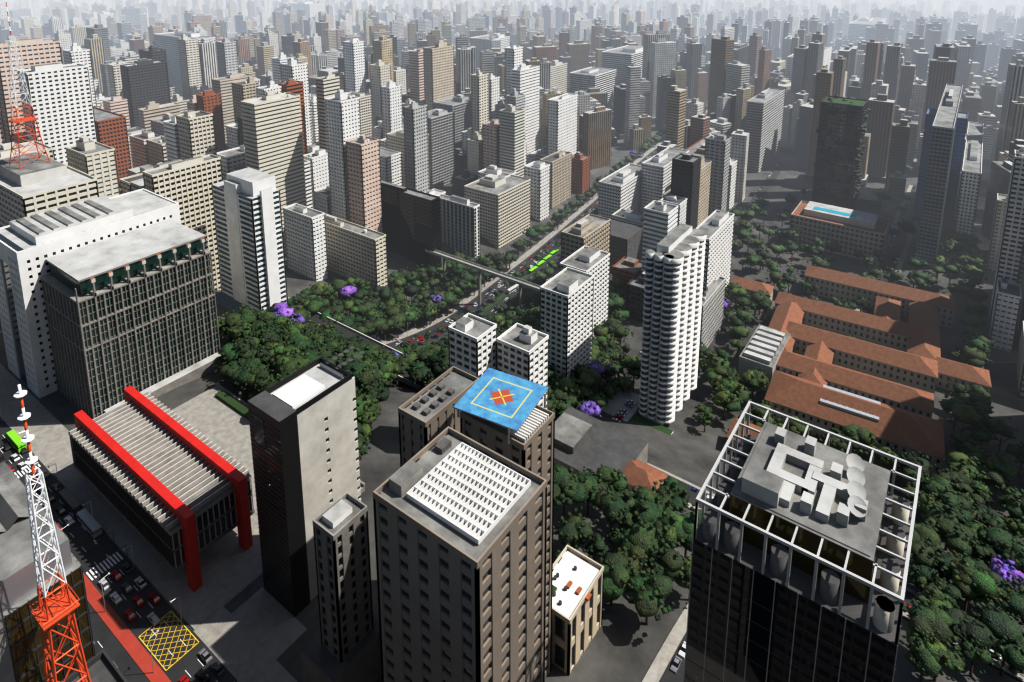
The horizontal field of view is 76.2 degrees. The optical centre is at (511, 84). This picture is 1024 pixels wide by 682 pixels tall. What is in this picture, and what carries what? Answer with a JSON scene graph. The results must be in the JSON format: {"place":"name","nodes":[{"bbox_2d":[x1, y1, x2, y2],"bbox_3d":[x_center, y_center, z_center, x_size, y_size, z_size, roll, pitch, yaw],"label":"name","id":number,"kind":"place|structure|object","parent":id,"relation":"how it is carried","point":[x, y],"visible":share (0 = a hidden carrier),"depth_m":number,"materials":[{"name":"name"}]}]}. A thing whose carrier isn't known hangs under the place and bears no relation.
{"place":"outdoors","nodes":[
{"label":"outdoors","id":0,"kind":"place"},
{"bbox_2d":[0,99,1023,681],"bbox_3d":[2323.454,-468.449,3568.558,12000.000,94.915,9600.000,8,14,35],"label":"terrain","id":1,"kind":"structure","parent":0,"point":[626,643],"depth_m":313.26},
{"bbox_2d":[0,384,127,681],"bbox_3d":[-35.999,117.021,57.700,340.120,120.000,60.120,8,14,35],"label":"lattice tower","id":2,"kind":"structure","parent":1,"relation":"on","point":[46,635],"depth_m":114.18,"materials":[{"name":"red metal"}]},
{"bbox_2d":[0,0,131,227],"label":"buildings","id":3,"kind":"structure","parent":1,"relation":"on","point":[34,183],"depth_m":343.39,"materials":[{"name":"beige concrete"}]},
{"bbox_2d":[0,188,220,418],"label":"office building","id":4,"kind":"structure","parent":1,"relation":"on","point":[105,301],"depth_m":280.23,"materials":[{"name":"white concrete"}]},
{"bbox_2d":[54,383,364,629],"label":"museum building","id":5,"kind":"structure","parent":1,"relation":"on","point":[169,494],"depth_m":210.17,"materials":[{"name":"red concrete"}]},
{"bbox_2d":[211,167,287,313],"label":"high-rise building","id":6,"kind":"structure","parent":1,"relation":"on","point":[248,225],"depth_m":364.45,"materials":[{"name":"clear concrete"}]},
{"bbox_2d":[232,346,364,659],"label":"office building","id":7,"kind":"structure","parent":1,"relation":"on","point":[304,435],"depth_m":186.85,"materials":[{"name":"grey concrete"}]},
{"bbox_2d":[301,366,667,681],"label":"buildings","id":8,"kind":"structure","parent":1,"relation":"on","point":[475,583],"depth_m":132.04,"materials":[{"name":"brown concrete"}]},
{"bbox_2d":[0,0,1023,258],"bbox_3d":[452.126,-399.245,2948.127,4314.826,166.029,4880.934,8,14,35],"label":"city","id":9,"kind":"object","parent":1,"relation":"on","point":[904,64],"visible":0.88,"depth_m":1022.84},
{"bbox_2d":[0,34,1023,398],"bbox_3d":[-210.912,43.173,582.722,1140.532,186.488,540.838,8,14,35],"label":"city","id":10,"kind":"object","parent":1,"relation":"on","point":[192,144],"visible":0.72,"depth_m":525.50,"materials":[{"name":"beige concrete"}]},
{"bbox_2d":[81,1,983,408],"bbox_3d":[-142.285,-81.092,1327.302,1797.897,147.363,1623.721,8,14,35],"label":"buildings","id":11,"kind":"structure","parent":1,"relation":"on","point":[493,205],"depth_m":512.14,"materials":[{"name":"white concrete"}]},
{"bbox_2d":[217,109,1023,681],"bbox_3d":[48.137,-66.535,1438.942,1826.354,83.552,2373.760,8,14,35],"label":"tree trunks","id":12,"kind":"object","parent":1,"relation":"on","point":[1001,673],"visible":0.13,"depth_m":417.56,"materials":[{"name":"brown wood"}]},
{"bbox_2d":[213,95,1023,677],"bbox_3d":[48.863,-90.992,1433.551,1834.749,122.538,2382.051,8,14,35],"label":"trees","id":13,"kind":"object","parent":12,"relation":"on","point":[281,339],"visible":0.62,"depth_m":299.10,"materials":[{"name":"green plant"}]},
{"bbox_2d":[601,223,706,434],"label":"high-rise building","id":14,"kind":"structure","parent":1,"relation":"on","point":[674,276],"depth_m":315.62,"materials":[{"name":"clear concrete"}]},
{"bbox_2d":[684,401,921,681],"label":"glass tower","id":15,"kind":"structure","parent":1,"relation":"on","point":[801,552],"depth_m":102.99,"materials":[{"name":"black glass"}]},
{"bbox_2d":[726,95,991,474],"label":"buildings","id":16,"kind":"structure","parent":1,"relation":"on","point":[884,374],"depth_m":388.32,"materials":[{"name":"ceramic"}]},
{"bbox_2d":[0,110,1023,681],"bbox_3d":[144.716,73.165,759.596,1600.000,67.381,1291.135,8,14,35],"label":"roads","id":17,"kind":"structure","parent":0,"point":[222,636],"depth_m":201.97,"materials":[{"name":"grey asphalt"}]},
{"bbox_2d":[0,149,650,681],"bbox_3d":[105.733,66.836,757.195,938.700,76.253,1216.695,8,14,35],"label":"buses","id":18,"kind":"object","parent":17,"relation":"on","point":[374,337],"visible":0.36,"depth_m":208.55,"materials":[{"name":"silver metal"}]},
{"bbox_2d":[0,114,1001,681],"bbox_3d":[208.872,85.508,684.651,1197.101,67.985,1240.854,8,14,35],"label":"cars","id":19,"kind":"object","parent":17,"relation":"on","point":[86,520],"visible":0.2,"depth_m":218.58,"materials":[{"name":"grey"}]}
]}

